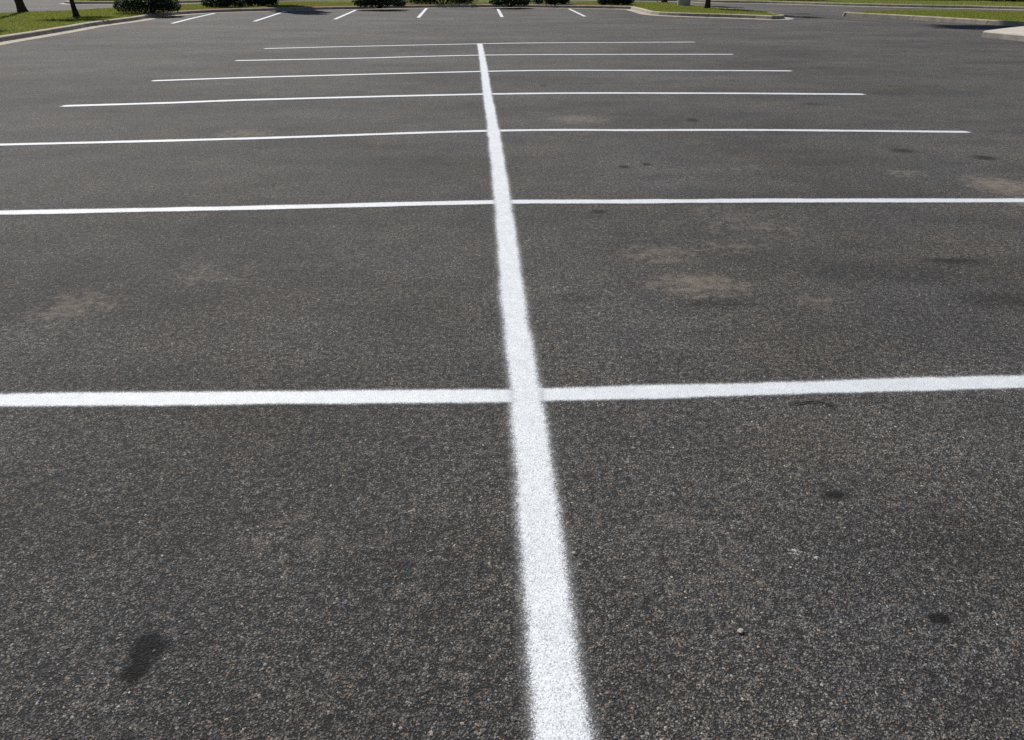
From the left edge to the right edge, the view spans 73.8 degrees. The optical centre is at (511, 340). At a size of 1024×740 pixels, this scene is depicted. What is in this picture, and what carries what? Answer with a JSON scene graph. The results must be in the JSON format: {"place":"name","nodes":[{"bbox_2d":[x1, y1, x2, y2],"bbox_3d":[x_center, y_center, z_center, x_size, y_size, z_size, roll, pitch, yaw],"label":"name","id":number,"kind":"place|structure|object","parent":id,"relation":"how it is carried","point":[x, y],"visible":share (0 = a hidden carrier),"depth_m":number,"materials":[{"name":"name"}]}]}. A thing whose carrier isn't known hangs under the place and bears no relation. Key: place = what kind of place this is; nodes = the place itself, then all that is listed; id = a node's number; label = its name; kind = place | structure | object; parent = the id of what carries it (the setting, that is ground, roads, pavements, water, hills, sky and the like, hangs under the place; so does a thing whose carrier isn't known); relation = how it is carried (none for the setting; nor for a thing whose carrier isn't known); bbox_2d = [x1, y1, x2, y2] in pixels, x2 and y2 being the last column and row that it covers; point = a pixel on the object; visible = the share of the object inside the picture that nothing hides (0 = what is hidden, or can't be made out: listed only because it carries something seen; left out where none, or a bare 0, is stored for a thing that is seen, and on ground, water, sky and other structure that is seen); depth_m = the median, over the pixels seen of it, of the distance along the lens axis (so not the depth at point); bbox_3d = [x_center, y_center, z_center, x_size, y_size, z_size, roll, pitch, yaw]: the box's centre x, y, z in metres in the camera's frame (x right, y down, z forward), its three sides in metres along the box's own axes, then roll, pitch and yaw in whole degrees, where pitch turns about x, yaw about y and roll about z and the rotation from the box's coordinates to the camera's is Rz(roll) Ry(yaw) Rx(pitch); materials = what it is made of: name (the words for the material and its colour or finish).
{"place":"outdoors","nodes":[
{"label":"outdoors","id":0,"kind":"place"},
{"bbox_2d":[0,0,778,35],"bbox_3d":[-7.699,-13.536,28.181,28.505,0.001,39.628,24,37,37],"label":"lawn","id":1,"kind":"structure","parent":0,"point":[271,5],"depth_m":28.17,"materials":[{"name":"plant"}]},
{"bbox_2d":[14,0,28,12],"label":"tree","id":2,"kind":"object","parent":1,"relation":"on","point":[20,6],"visible":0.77,"depth_m":28.85,"materials":[{"name":"brown plant"}]},
{"bbox_2d":[69,0,79,16],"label":"tree","id":3,"kind":"object","parent":1,"relation":"on","point":[75,12],"visible":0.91,"depth_m":25.66,"materials":[{"name":"brown plant"}]},
{"bbox_2d":[112,0,181,13],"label":"shrub","id":4,"kind":"object","parent":1,"relation":"on","point":[137,6],"visible":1,"depth_m":27.82,"materials":[{"name":"green plant"}]},
{"bbox_2d":[201,0,246,6],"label":"shrub","id":5,"kind":"object","parent":1,"relation":"on","point":[221,3],"visible":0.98,"depth_m":32.99,"materials":[{"name":"green plant"}]},
{"bbox_2d":[244,0,278,5],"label":"shrub","id":6,"kind":"object","parent":1,"relation":"on","point":[260,2],"visible":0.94,"depth_m":34.34,"materials":[{"name":"green plant"}]},
{"bbox_2d":[122,3,609,12],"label":"mulch","id":7,"kind":"object","parent":1,"relation":"on","point":[368,5],"visible":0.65,"depth_m":35.08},
{"bbox_2d":[352,0,407,8],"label":"shrub","id":8,"kind":"object","parent":1,"relation":"on","point":[378,3],"visible":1,"depth_m":33.01,"materials":[{"name":"green plant"}]},
{"bbox_2d":[407,0,477,3],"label":"shrub","id":9,"kind":"object","parent":1,"relation":"on","point":[442,2],"visible":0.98,"depth_m":36.55,"materials":[{"name":"green plant"}]},
{"bbox_2d":[489,0,531,6],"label":"shrub","id":10,"kind":"object","parent":1,"relation":"on","point":[507,2],"visible":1,"depth_m":34.58,"materials":[{"name":"green plant"}]},
{"bbox_2d":[532,0,569,4],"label":"shrub","id":11,"kind":"object","parent":1,"relation":"on","point":[554,2],"visible":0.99,"depth_m":36.24,"materials":[{"name":"green plant"}]},
{"bbox_2d":[596,0,634,4],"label":"shrub","id":12,"kind":"object","parent":1,"relation":"on","point":[615,2],"visible":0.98,"depth_m":35.56,"materials":[{"name":"green plant"}]},
{"bbox_2d":[677,0,690,5],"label":"street lamp","id":13,"kind":"object","parent":1,"relation":"on","point":[683,2],"depth_m":34.77,"materials":[{"name":"concrete"}]},
{"bbox_2d":[704,0,710,7],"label":"tree","id":14,"kind":"object","parent":1,"relation":"on","point":[707,4],"visible":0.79,"depth_m":32.12,"materials":[{"name":"brown plant"}]},
{"bbox_2d":[0,8,1023,739],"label":"parking lot","id":15,"kind":"structure","parent":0,"point":[818,282],"depth_m":3.06,"materials":[{"name":"grey asphalt"}]},
{"bbox_2d":[174,13,214,22],"bbox_3d":[-12.847,-13.104,27.639,0.227,0.001,7.340,-5,29,-8],"label":"stall line","id":16,"kind":"object","parent":15,"relation":"on","point":[192,18],"visible":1,"depth_m":27.17,"materials":[{"name":"white paint"}]},
{"bbox_2d":[255,11,285,20],"bbox_3d":[-10.245,-13.891,29.102,0.170,0.001,8.236,-4,29,-7],"label":"stall line","id":17,"kind":"object","parent":15,"relation":"on","point":[269,16],"visible":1,"depth_m":28.44,"materials":[{"name":"white paint"}]},
{"bbox_2d":[0,0,792,44],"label":"kerb","id":18,"kind":"structure","parent":15,"relation":"on","point":[28,35],"depth_m":28.89,"materials":[{"name":"concrete"}]},
{"bbox_2d":[417,8,427,17],"bbox_3d":[-4.117,-15.179,31.493,0.170,0.001,8.694,-2,28,-4],"label":"stall line","id":19,"kind":"object","parent":15,"relation":"on","point":[422,12],"visible":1,"depth_m":30.99,"materials":[{"name":"white paint"}]},
{"bbox_2d":[264,42,642,48],"bbox_3d":[-0.602,-7.487,17.207,10.920,0.001,0.633,-4,29,-8],"label":"parking line","id":20,"kind":"object","parent":15,"relation":"on","point":[482,43],"visible":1,"depth_m":17.41,"materials":[{"name":"white paint"}]},
{"bbox_2d":[61,92,864,106],"bbox_3d":[-0.452,-3.527,9.854,11.406,0.001,0.704,-2,28,-5],"label":"parking line","id":21,"kind":"object","parent":15,"relation":"on","point":[463,94],"visible":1,"depth_m":10.05,"materials":[{"name":"white paint"}]},
{"bbox_2d":[152,70,789,80],"bbox_3d":[-0.465,-4.784,12.189,11.296,0.001,0.792,-3,28,-6],"label":"parking line","id":22,"kind":"object","parent":15,"relation":"on","point":[468,71],"visible":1,"depth_m":12.42,"materials":[{"name":"white paint"}]},
{"bbox_2d":[0,129,968,145],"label":"parking line","id":23,"kind":"object","parent":15,"relation":"on","point":[170,140],"visible":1,"depth_m":7.69,"materials":[{"name":"paint"}]},
{"bbox_2d":[236,54,733,60],"bbox_3d":[-0.418,-6.159,14.741,10.726,0.001,0.660,-3,28,-6],"label":"parking line","id":24,"kind":"object","parent":15,"relation":"on","point":[507,54],"visible":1,"depth_m":15.04,"materials":[{"name":"white paint"}]},
{"bbox_2d":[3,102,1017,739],"bbox_3d":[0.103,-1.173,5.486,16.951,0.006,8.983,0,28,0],"label":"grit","id":25,"kind":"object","parent":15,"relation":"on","point":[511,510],"visible":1,"depth_m":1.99,"materials":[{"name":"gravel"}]},
{"bbox_2d":[0,375,1023,407],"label":"parking line","id":26,"kind":"object","parent":15,"relation":"on","point":[442,396],"visible":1,"depth_m":2.89,"materials":[{"name":"paint"}]},
{"bbox_2d":[0,198,1023,214],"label":"parking line","id":27,"kind":"object","parent":15,"relation":"on","point":[347,205],"visible":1,"depth_m":5.30,"materials":[{"name":"paint"}]},
{"bbox_2d":[477,43,598,739],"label":"parking line","id":28,"kind":"object","parent":15,"relation":"on","point":[560,707],"visible":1,"depth_m":2.23,"materials":[{"name":"paint"}]},
{"bbox_2d":[59,0,1023,9],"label":"kerb","id":29,"kind":"structure","parent":15,"relation":"on","point":[792,3],"depth_m":38.40,"materials":[{"name":"concrete"}]},
{"bbox_2d":[737,628,743,633],"bbox_3d":[0.619,0.785,1.845,0.018,0.012,0.016,-24,36,-37],"label":"stone","id":30,"kind":"object","parent":15,"relation":"on","point":[740,630],"visible":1,"depth_m":1.84,"materials":[{"name":"beige stone"}]},
{"bbox_2d":[795,401,834,408],"bbox_3d":[1.250,0.260,2.817,0.156,0.004,0.041,7,29,12],"label":"twig","id":31,"kind":"object","parent":15,"relation":"on","point":[816,401],"visible":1,"depth_m":2.82,"materials":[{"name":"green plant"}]},
{"bbox_2d":[842,10,1023,26],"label":"kerb","id":32,"kind":"structure","parent":15,"relation":"on","point":[951,19],"depth_m":25.46,"materials":[{"name":"concrete"}]},
{"bbox_2d":[0,0,1023,16],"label":"road","id":33,"kind":"structure","parent":0,"point":[787,10],"depth_m":36.07,"materials":[{"name":"grey asphalt"}]},
{"bbox_2d":[68,0,1023,6],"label":"lawn","id":34,"kind":"structure","parent":0,"point":[877,2],"depth_m":38.95,"materials":[{"name":"plant"}]},
{"bbox_2d":[989,0,1023,1],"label":"shrub","id":35,"kind":"object","parent":34,"relation":"on","point":[1008,0],"visible":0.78,"depth_m":40.32,"materials":[{"name":"green plant"}]},
{"bbox_2d":[981,26,1023,40],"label":"concrete pavement","id":36,"kind":"structure","parent":0,"point":[1014,33],"depth_m":18.77,"materials":[{"name":"beige concrete"}]},
{"label":"median lawn","id":37,"kind":"structure","parent":0,"visible":0},
{"bbox_2d":[850,9,1023,20],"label":"median grass","id":38,"kind":"structure","parent":37,"relation":"on","point":[996,15],"depth_m":27.44,"materials":[{"name":"green plant"}]}
]}

